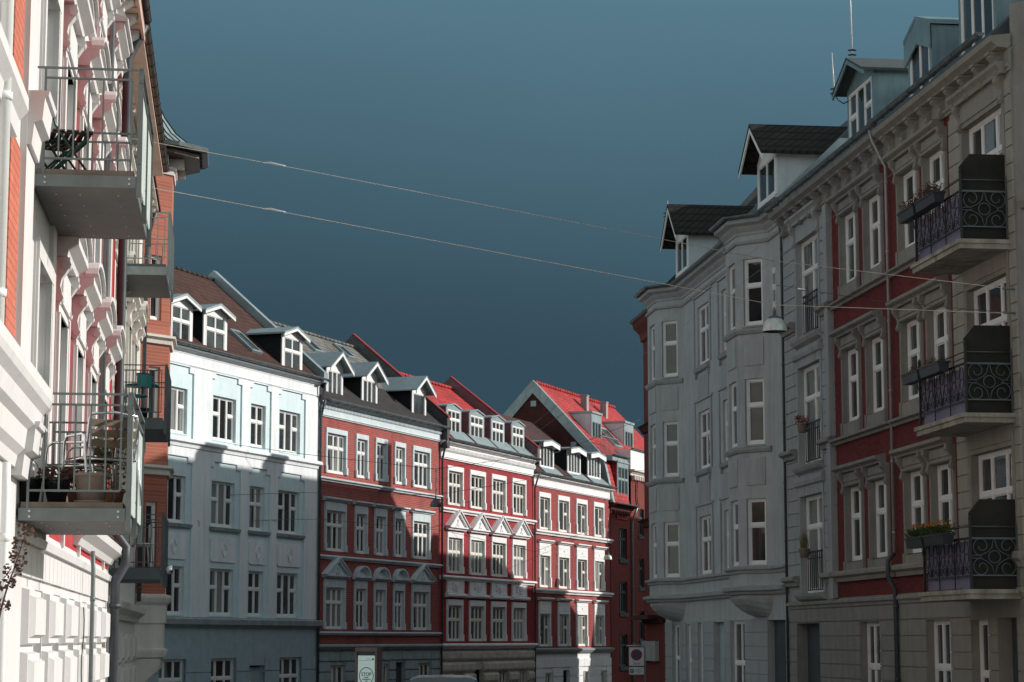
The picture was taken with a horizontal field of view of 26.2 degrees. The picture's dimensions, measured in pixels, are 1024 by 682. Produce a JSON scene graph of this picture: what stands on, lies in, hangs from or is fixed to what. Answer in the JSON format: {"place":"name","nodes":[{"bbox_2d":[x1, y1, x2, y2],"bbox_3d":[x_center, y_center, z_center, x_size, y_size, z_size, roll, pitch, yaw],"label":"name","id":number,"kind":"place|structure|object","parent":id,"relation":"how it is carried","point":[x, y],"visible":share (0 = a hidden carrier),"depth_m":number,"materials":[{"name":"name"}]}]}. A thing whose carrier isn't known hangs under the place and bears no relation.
{"place":"outdoors","nodes":[
{"label":"outdoors","id":0,"kind":"place"},
{"bbox_2d":[149,0,958,437],"label":"sky","id":1,"kind":"structure","parent":0,"point":[600,113],"materials":[{"name":"blue"}]},
{"bbox_3d":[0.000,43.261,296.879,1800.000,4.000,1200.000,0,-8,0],"label":"ground","id":2,"kind":"structure","parent":0,"visible":0},
{"bbox_2d":[0,0,56,681],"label":"brick strip house","id":3,"kind":"structure","parent":2,"relation":"on","point":[28,111],"depth_m":19.30,"materials":[{"name":"white paint"}]},
{"bbox_2d":[13,0,153,681],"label":"apartment house","id":4,"kind":"structure","parent":2,"relation":"on","point":[66,624],"depth_m":23.93,"materials":[{"name":"white paint"}]},
{"bbox_2d":[30,236,54,501],"bbox_3d":[-4.747,0.387,22.178,0.060,2.600,1.842,1,-8,-7],"label":"window","id":5,"kind":"structure","parent":4,"relation":"in","point":[42,261],"depth_m":21.98,"materials":[{"name":"white paint"}]},
{"bbox_2d":[36,0,61,170],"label":"window","id":6,"kind":"structure","parent":4,"relation":"in","point":[44,3],"depth_m":23.16,"materials":[{"name":"white paint"}]},
{"bbox_2d":[35,466,72,501],"bbox_3d":[-4.235,1.336,20.454,0.382,0.355,0.380,0,-8,0],"label":"plant pot","id":7,"kind":"object","parent":4,"relation":"on","point":[50,481],"visible":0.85,"depth_m":20.37,"materials":[{"name":"plastic"}]},
{"bbox_2d":[49,117,92,169],"bbox_3d":[-4.401,-1.991,21.809,0.462,0.850,0.410,3,-8,-18],"label":"folding chair","id":8,"kind":"object","parent":4,"relation":"on","point":[65,137],"visible":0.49,"depth_m":21.69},
{"bbox_2d":[51,236,92,497],"bbox_3d":[-4.927,0.301,24.448,0.360,3.242,1.688,1,-8,-7],"label":"window","id":9,"kind":"structure","parent":4,"relation":"in","point":[74,253],"depth_m":24.33,"materials":[{"name":"white paint"}]},
{"bbox_2d":[41,426,115,501],"bbox_3d":[-4.261,1.250,21.774,0.617,0.886,0.567,-1,-8,10],"label":"garden chair","id":10,"kind":"object","parent":4,"relation":"on","point":[94,468],"visible":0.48,"depth_m":21.57,"materials":[{"name":"metal"}]},
{"bbox_2d":[60,0,98,168],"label":"window","id":11,"kind":"structure","parent":4,"relation":"in","point":[81,17],"depth_m":24.90,"materials":[{"name":"white paint"}]},
{"bbox_2d":[66,263,105,501],"bbox_3d":[-5.272,0.667,27.143,0.360,3.242,1.688,1,-8,-7],"label":"window","id":12,"kind":"structure","parent":4,"relation":"in","point":[89,297],"depth_m":26.67,"materials":[{"name":"white paint"}]},
{"bbox_2d":[74,472,109,501],"bbox_3d":[-3.921,1.378,20.501,0.334,0.285,0.334,0,-8,0],"label":"plant pot","id":13,"kind":"object","parent":4,"relation":"on","point":[96,480],"visible":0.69,"depth_m":20.38,"materials":[{"name":"ceramic"}]},
{"bbox_2d":[76,37,110,169],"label":"window","id":14,"kind":"structure","parent":4,"relation":"in","point":[96,54],"depth_m":27.07,"materials":[{"name":"white paint"}]},
{"bbox_2d":[83,297,116,464],"bbox_3d":[-5.618,1.032,29.839,0.360,3.242,1.688,1,-8,-7],"label":"window","id":15,"kind":"structure","parent":4,"relation":"in","point":[105,316],"depth_m":29.34,"materials":[{"name":"white paint"}]},
{"bbox_2d":[62,411,141,505],"bbox_3d":[-3.887,1.126,20.860,0.567,0.886,0.617,6,-10,-36],"label":"garden chair","id":16,"kind":"object","parent":4,"relation":"on","point":[114,460],"visible":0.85,"depth_m":20.73,"materials":[{"name":"metal"}]},
{"bbox_2d":[92,91,121,262],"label":"window","id":17,"kind":"structure","parent":4,"relation":"in","point":[110,98],"depth_m":29.78,"materials":[{"name":"white paint"}]},
{"bbox_2d":[95,0,124,94],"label":"window","id":18,"kind":"structure","parent":4,"relation":"in","point":[107,8],"depth_m":30.79,"materials":[{"name":"white paint"}]},
{"bbox_2d":[96,325,125,465],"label":"window","id":19,"kind":"structure","parent":4,"relation":"in","point":[116,343],"depth_m":32.56,"materials":[{"name":"white paint"}]},
{"bbox_2d":[101,137,129,296],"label":"window","id":20,"kind":"structure","parent":4,"relation":"in","point":[124,153],"depth_m":33.17,"materials":[{"name":"white paint"}]},
{"bbox_2d":[107,13,132,139],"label":"window","id":21,"kind":"structure","parent":4,"relation":"in","point":[123,40],"depth_m":33.18,"materials":[{"name":"white paint"}]},
{"bbox_2d":[105,24,208,681],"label":"bay house","id":22,"kind":"structure","parent":2,"relation":"on","point":[144,598],"depth_m":50.59,"materials":[{"name":"beige paint"}]},
{"bbox_2d":[124,297,143,402],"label":"window","id":23,"kind":"structure","parent":22,"relation":"in","point":[133,304],"depth_m":46.15,"materials":[{"name":"white paint"}]},
{"bbox_2d":[131,301,148,409],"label":"window","id":24,"kind":"structure","parent":22,"relation":"in","point":[143,314],"depth_m":49.01,"materials":[{"name":"white paint"}]},
{"bbox_2d":[148,265,330,681],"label":"apartment house","id":25,"kind":"structure","parent":2,"relation":"on","point":[242,590],"depth_m":80.96,"materials":[{"name":"white paint"}]},
{"bbox_2d":[165,566,183,615],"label":"window","id":26,"kind":"structure","parent":25,"relation":"in","point":[173,589],"depth_m":76.06,"materials":[{"name":"white paint"}]},
{"bbox_2d":[170,386,186,435],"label":"window","id":27,"kind":"structure","parent":25,"relation":"in","point":[177,394],"depth_m":76.80,"materials":[{"name":"white paint"}]},
{"bbox_2d":[167,475,192,528],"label":"window","id":28,"kind":"structure","parent":25,"relation":"in","point":[175,484],"depth_m":76.36,"materials":[{"name":"white paint"}]},
{"bbox_2d":[209,568,232,616],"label":"window","id":29,"kind":"structure","parent":25,"relation":"in","point":[220,579],"depth_m":79.17,"materials":[{"name":"white paint"}]},
{"bbox_2d":[210,658,232,681],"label":"window","id":30,"kind":"structure","parent":25,"relation":"in","point":[221,668],"depth_m":78.93,"materials":[{"name":"white paint"}]},
{"bbox_2d":[212,396,235,443],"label":"window","id":31,"kind":"structure","parent":25,"relation":"in","point":[223,408],"depth_m":80.00,"materials":[{"name":"white paint"}]},
{"bbox_2d":[209,481,240,532],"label":"window","id":32,"kind":"structure","parent":25,"relation":"in","point":[221,496],"depth_m":79.55,"materials":[{"name":"white paint"}]},
{"bbox_2d":[248,571,262,616],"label":"window","id":33,"kind":"structure","parent":25,"relation":"in","point":[254,577],"depth_m":81.62,"materials":[{"name":"white paint"}]},
{"bbox_2d":[248,486,270,535],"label":"window","id":34,"kind":"structure","parent":25,"relation":"in","point":[255,512],"depth_m":82.00,"materials":[{"name":"white paint"}]},
{"bbox_2d":[277,573,297,617],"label":"window","id":35,"kind":"structure","parent":25,"relation":"in","point":[286,582],"depth_m":84.13,"materials":[{"name":"white paint"}]},
{"bbox_2d":[279,410,299,455],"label":"window","id":36,"kind":"structure","parent":25,"relation":"in","point":[288,421],"depth_m":84.95,"materials":[{"name":"white paint"}]},
{"bbox_2d":[276,490,305,539],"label":"window","id":37,"kind":"structure","parent":25,"relation":"in","point":[287,501],"depth_m":84.52,"materials":[{"name":"white paint"}]},
{"bbox_2d":[250,320,450,681],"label":"brick house","id":38,"kind":"structure","parent":2,"relation":"on","point":[379,585],"depth_m":92.45,"materials":[{"name":"red brick"}]},
{"bbox_2d":[324,427,347,474],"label":"window","id":39,"kind":"structure","parent":38,"relation":"in","point":[334,443],"depth_m":88.75,"materials":[{"name":"white paint"}]},
{"bbox_2d":[323,496,351,551],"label":"window","id":40,"kind":"structure","parent":38,"relation":"in","point":[333,530],"depth_m":88.32,"materials":[{"name":"white paint"}]},
{"bbox_2d":[321,557,353,628],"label":"window","id":41,"kind":"structure","parent":38,"relation":"in","point":[337,568],"depth_m":87.89,"materials":[{"name":"white paint"}]},
{"bbox_2d":[355,433,369,478],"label":"window","id":42,"kind":"structure","parent":38,"relation":"in","point":[359,444],"depth_m":91.07,"materials":[{"name":"white paint"}]},
{"bbox_2d":[352,566,372,629],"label":"window","id":43,"kind":"structure","parent":38,"relation":"in","point":[361,573],"depth_m":90.19,"materials":[{"name":"white paint"}]},
{"bbox_2d":[353,500,373,553],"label":"window","id":44,"kind":"structure","parent":38,"relation":"in","point":[359,528],"depth_m":90.59,"materials":[{"name":"white paint"}]},
{"bbox_2d":[374,437,388,481],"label":"window","id":45,"kind":"structure","parent":38,"relation":"in","point":[379,455],"depth_m":92.87,"materials":[{"name":"white paint"}]},
{"bbox_2d":[372,567,391,629],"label":"window","id":46,"kind":"structure","parent":38,"relation":"in","point":[381,573],"depth_m":92.04,"materials":[{"name":"white paint"}]},
{"bbox_2d":[372,503,392,555],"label":"window","id":47,"kind":"structure","parent":38,"relation":"in","point":[378,529],"depth_m":92.43,"materials":[{"name":"white paint"}]},
{"bbox_2d":[391,569,409,629],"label":"window","id":48,"kind":"structure","parent":38,"relation":"in","point":[399,575],"depth_m":93.90,"materials":[{"name":"white paint"}]},
{"bbox_2d":[392,506,410,556],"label":"window","id":49,"kind":"structure","parent":38,"relation":"in","point":[399,515],"depth_m":94.26,"materials":[{"name":"white paint"}]},
{"bbox_2d":[412,445,431,488],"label":"window","id":50,"kind":"structure","parent":38,"relation":"in","point":[419,459],"depth_m":97.00,"materials":[{"name":"white paint"}]},
{"bbox_2d":[410,508,435,559],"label":"window","id":51,"kind":"structure","parent":38,"relation":"in","point":[418,536],"depth_m":96.54,"materials":[{"name":"white paint"}]},
{"bbox_2d":[409,564,436,629],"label":"window","id":52,"kind":"structure","parent":38,"relation":"in","point":[423,575],"depth_m":96.10,"materials":[{"name":"white paint"}]},
{"bbox_2d":[345,333,542,681],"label":"brick house","id":53,"kind":"structure","parent":2,"relation":"on","point":[486,609],"depth_m":103.83,"materials":[{"name":"red brick"}]},
{"bbox_2d":[446,465,464,506],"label":"window","id":54,"kind":"structure","parent":53,"relation":"in","point":[453,478],"depth_m":100.66,"materials":[{"name":"beige paint"}]},
{"bbox_2d":[445,580,467,640],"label":"window","id":55,"kind":"structure","parent":53,"relation":"in","point":[454,588],"depth_m":99.73,"materials":[{"name":"beige paint"}]},
{"bbox_2d":[445,510,470,573],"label":"window","id":56,"kind":"structure","parent":53,"relation":"in","point":[457,521],"depth_m":100.17,"materials":[{"name":"beige paint"}]},
{"bbox_2d":[469,469,486,509],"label":"window","id":57,"kind":"structure","parent":53,"relation":"in","point":[475,495],"depth_m":103.25,"materials":[{"name":"beige paint"}]},
{"bbox_2d":[468,581,489,640],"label":"window","id":58,"kind":"structure","parent":53,"relation":"in","point":[476,589],"depth_m":102.40,"materials":[{"name":"beige paint"}]},
{"bbox_2d":[468,513,492,575],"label":"window","id":59,"kind":"structure","parent":53,"relation":"in","point":[479,524],"depth_m":102.77,"materials":[{"name":"beige paint"}]},
{"bbox_2d":[491,474,507,512],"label":"window","id":60,"kind":"structure","parent":53,"relation":"in","point":[497,491],"depth_m":105.85,"materials":[{"name":"beige paint"}]},
{"bbox_2d":[490,583,510,640],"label":"window","id":61,"kind":"structure","parent":53,"relation":"in","point":[498,590],"depth_m":105.01,"materials":[{"name":"beige paint"}]},
{"bbox_2d":[490,516,512,576],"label":"window","id":62,"kind":"structure","parent":53,"relation":"in","point":[500,527],"depth_m":105.39,"materials":[{"name":"beige paint"}]},
{"bbox_2d":[511,478,526,515],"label":"window","id":63,"kind":"structure","parent":53,"relation":"in","point":[518,491],"depth_m":108.44,"materials":[{"name":"beige paint"}]},
{"bbox_2d":[510,584,530,640],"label":"window","id":64,"kind":"structure","parent":53,"relation":"in","point":[518,592],"depth_m":107.55,"materials":[{"name":"beige paint"}]},
{"bbox_2d":[511,519,532,578],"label":"window","id":65,"kind":"structure","parent":53,"relation":"in","point":[521,530],"depth_m":107.97,"materials":[{"name":"beige paint"}]},
{"bbox_2d":[500,414,617,681],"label":"brick house","id":66,"kind":"structure","parent":2,"relation":"on","point":[572,594],"depth_m":115.42,"materials":[{"name":"red brick"}]},
{"bbox_2d":[537,538,554,587],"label":"window","id":67,"kind":"structure","parent":66,"relation":"in","point":[542,560],"depth_m":111.40,"materials":[{"name":"beige paint"}]},
{"bbox_2d":[537,597,554,645],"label":"window","id":68,"kind":"structure","parent":66,"relation":"in","point":[544,607],"depth_m":111.02,"materials":[{"name":"beige paint"}]},
{"bbox_2d":[556,541,573,588],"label":"window","id":69,"kind":"structure","parent":66,"relation":"in","point":[563,551],"depth_m":114.12,"materials":[{"name":"beige paint"}]},
{"bbox_2d":[557,598,573,645],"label":"window","id":70,"kind":"structure","parent":66,"relation":"in","point":[563,608],"depth_m":113.76,"materials":[{"name":"beige paint"}]},
{"bbox_2d":[575,543,591,589],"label":"window","id":71,"kind":"structure","parent":66,"relation":"in","point":[581,553],"depth_m":116.91,"materials":[{"name":"beige paint"}]},
{"bbox_2d":[575,599,591,645],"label":"window","id":72,"kind":"structure","parent":66,"relation":"in","point":[581,608],"depth_m":116.49,"materials":[{"name":"beige paint"}]},
{"bbox_2d":[503,380,645,681],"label":"gabled house","id":73,"kind":"structure","parent":2,"relation":"on","point":[587,417],"depth_m":124.33,"materials":[{"name":"brick"}]},
{"bbox_2d":[629,187,757,681],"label":"brick corner house","id":74,"kind":"structure","parent":2,"relation":"on","point":[652,620],"depth_m":79.89,"materials":[{"name":"red brick"}]},
{"bbox_2d":[634,120,847,681],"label":"corner bay house","id":75,"kind":"structure","parent":2,"relation":"on","point":[717,599],"depth_m":67.58,"materials":[{"name":"grey paint"}]},
{"bbox_2d":[661,320,677,378],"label":"window","id":76,"kind":"structure","parent":75,"relation":"in","point":[670,360],"depth_m":74.68,"materials":[{"name":"white paint"}]},
{"bbox_2d":[661,421,678,478],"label":"window","id":77,"kind":"structure","parent":75,"relation":"in","point":[671,458],"depth_m":74.21,"materials":[{"name":"white paint"}]},
{"bbox_2d":[662,522,679,578],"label":"window","id":78,"kind":"structure","parent":75,"relation":"in","point":[672,556],"depth_m":73.76,"materials":[{"name":"white glass"}]},
{"bbox_2d":[734,621,745,681],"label":"window","id":79,"kind":"structure","parent":75,"relation":"in","point":[739,626],"depth_m":65.53,"materials":[{"name":"white paint"}]},
{"bbox_2d":[742,258,762,327],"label":"window","id":80,"kind":"structure","parent":75,"relation":"in","point":[753,285],"depth_m":62.47,"materials":[{"name":"white paint"}]},
{"bbox_2d":[744,378,765,446],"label":"window","id":81,"kind":"structure","parent":75,"relation":"in","point":[754,387],"depth_m":62.00,"materials":[{"name":"white paint"}]},
{"bbox_2d":[745,498,767,566],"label":"window","id":82,"kind":"structure","parent":75,"relation":"in","point":[756,507],"depth_m":61.56,"materials":[{"name":"white paint"}]},
{"bbox_2d":[774,620,786,681],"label":"gateway door","id":83,"kind":"structure","parent":75,"relation":"in","point":[779,625],"depth_m":60.76,"materials":[{"name":"metal"}]},
{"bbox_2d":[763,0,1023,681],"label":"apartment house","id":84,"kind":"structure","parent":2,"relation":"on","point":[878,457],"depth_m":48.52,"materials":[{"name":"grey paint"}]},
{"bbox_2d":[132,138,1014,289],"bbox_3d":[0.563,-2.572,42.855,18.153,3.404,0.281,0,-8,3],"label":"span wire","id":85,"kind":"object","parent":84,"relation":"attached to","point":[277,164],"visible":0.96,"depth_m":42.82,"materials":[{"name":"metal"}]},
{"bbox_2d":[152,187,1015,313],"bbox_3d":[0.575,-1.889,42.762,18.129,2.955,0.281,0,-8,3],"label":"span wire","id":86,"kind":"object","parent":84,"relation":"attached to","point":[276,210],"visible":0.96,"depth_m":42.70,"materials":[{"name":"metal"}]},
{"bbox_2d":[784,200,822,349],"bbox_3d":[7.736,-1.696,57.680,0.450,3.560,2.978,1,-8,-7],"label":"window","id":87,"kind":"structure","parent":84,"relation":"in","point":[812,332],"depth_m":57.86,"materials":[{"name":"white paint"}]},
{"bbox_2d":[791,350,824,475],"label":"window","id":88,"kind":"structure","parent":84,"relation":"in","point":[814,459],"depth_m":57.34,"materials":[{"name":"white paint"}]},
{"bbox_2d":[793,482,827,601],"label":"window","id":89,"kind":"structure","parent":84,"relation":"in","point":[815,512],"depth_m":56.90,"materials":[{"name":"white paint"}]},
{"bbox_2d":[807,623,820,681],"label":"door","id":90,"kind":"structure","parent":84,"relation":"in","point":[813,630],"depth_m":57.52,"materials":[{"name":"metal"}]},
{"bbox_2d":[836,197,859,298],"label":"window","id":91,"kind":"structure","parent":84,"relation":"in","point":[851,220],"depth_m":54.12,"materials":[{"name":"white paint"}]},
{"bbox_2d":[839,333,862,435],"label":"window","id":92,"kind":"structure","parent":84,"relation":"in","point":[848,341],"depth_m":53.66,"materials":[{"name":"white paint"}]},
{"bbox_2d":[842,471,865,570],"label":"window","id":93,"kind":"structure","parent":84,"relation":"in","point":[850,479],"depth_m":53.24,"materials":[{"name":"white paint"}]},
{"bbox_2d":[860,178,884,284],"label":"window","id":94,"kind":"structure","parent":84,"relation":"in","point":[876,215],"depth_m":52.03,"materials":[{"name":"white paint"}]},
{"bbox_2d":[867,622,881,681],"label":"window","id":95,"kind":"structure","parent":84,"relation":"in","point":[873,631],"depth_m":51.77,"materials":[{"name":"white paint"}]},
{"bbox_2d":[863,320,887,427],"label":"window","id":96,"kind":"structure","parent":84,"relation":"in","point":[879,346],"depth_m":51.58,"materials":[{"name":"white paint"}]},
{"bbox_2d":[866,464,891,567],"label":"window","id":97,"kind":"structure","parent":84,"relation":"in","point":[883,518],"depth_m":51.16,"materials":[{"name":"white paint"}]},
{"bbox_2d":[893,153,919,264],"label":"window","id":98,"kind":"structure","parent":84,"relation":"in","point":[911,179],"depth_m":49.37,"materials":[{"name":"white paint"}]},
{"bbox_2d":[897,302,924,415],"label":"window","id":99,"kind":"structure","parent":84,"relation":"in","point":[915,333],"depth_m":48.88,"materials":[{"name":"white paint"}]},
{"bbox_2d":[901,454,927,563],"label":"window","id":100,"kind":"structure","parent":84,"relation":"in","point":[919,491],"depth_m":48.44,"materials":[{"name":"white paint"}]},
{"bbox_2d":[914,179,945,212],"bbox_3d":[8.292,-2.900,43.690,0.333,0.502,1.274,1,-8,-7],"label":"flower box","id":101,"kind":"object","parent":84,"relation":"attached to","point":[932,199],"visible":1,"depth_m":43.47,"materials":[{"name":"plastic"}]},
{"bbox_2d":[919,132,948,218],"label":"window","id":102,"kind":"structure","parent":84,"relation":"in","point":[938,162],"depth_m":47.36,"materials":[{"name":"white paint"}]},
{"bbox_2d":[923,289,952,381],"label":"window","id":103,"kind":"structure","parent":84,"relation":"in","point":[943,346],"depth_m":46.96,"materials":[{"name":"white paint"}]},
{"bbox_2d":[919,519,957,545],"bbox_3d":[8.278,3.720,42.777,0.433,0.498,1.349,1,-8,-7],"label":"flower box","id":104,"kind":"object","parent":84,"relation":"attached to","point":[937,535],"visible":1,"depth_m":42.50,"materials":[{"name":"plastic"}]},
{"bbox_2d":[927,446,957,546],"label":"window","id":105,"kind":"structure","parent":84,"relation":"in","point":[947,493],"depth_m":46.52,"materials":[{"name":"white paint"}]},
{"bbox_2d":[934,619,952,681],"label":"window","id":106,"kind":"structure","parent":84,"relation":"in","point":[942,641],"depth_m":46.64,"materials":[{"name":"white paint"}]},
{"bbox_2d":[946,60,1009,234],"bbox_3d":[9.408,-3.550,43.989,0.440,3.450,3.056,1,-8,-7],"label":"window","id":107,"kind":"structure","parent":84,"relation":"in","point":[988,136],"depth_m":44.11,"materials":[{"name":"white paint"}]},
{"bbox_2d":[979,619,990,681],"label":"window","id":108,"kind":"structure","parent":84,"relation":"in","point":[983,624],"depth_m":44.08,"materials":[{"name":"white paint"}]},
{"bbox_2d":[963,250,1015,411],"bbox_3d":[9.497,-0.060,43.526,0.260,3.230,2.736,1,-8,-7],"label":"window","id":109,"kind":"structure","parent":84,"relation":"in","point":[987,298],"depth_m":43.70,"materials":[{"name":"white paint"}]},
{"bbox_2d":[968,423,1020,586],"bbox_3d":[9.497,3.269,43.074,0.260,3.250,2.736,1,-8,-7],"label":"window","id":110,"kind":"structure","parent":84,"relation":"in","point":[997,472],"depth_m":43.29,"materials":[{"name":"white paint"}]},
{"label":"road","id":111,"kind":"structure","parent":0,"visible":0},
{"bbox_2d":[0,523,37,616],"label":"dry shrub","id":112,"kind":"object","parent":111,"relation":"on","point":[11,578],"visible":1,"depth_m":17.11,"materials":[{"name":"brown plant"}]},
{"bbox_2d":[355,647,381,681],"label":"info stand","id":113,"kind":"object","parent":111,"relation":"on","point":[368,664],"visible":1,"depth_m":67.16,"materials":[{"name":"brown"}]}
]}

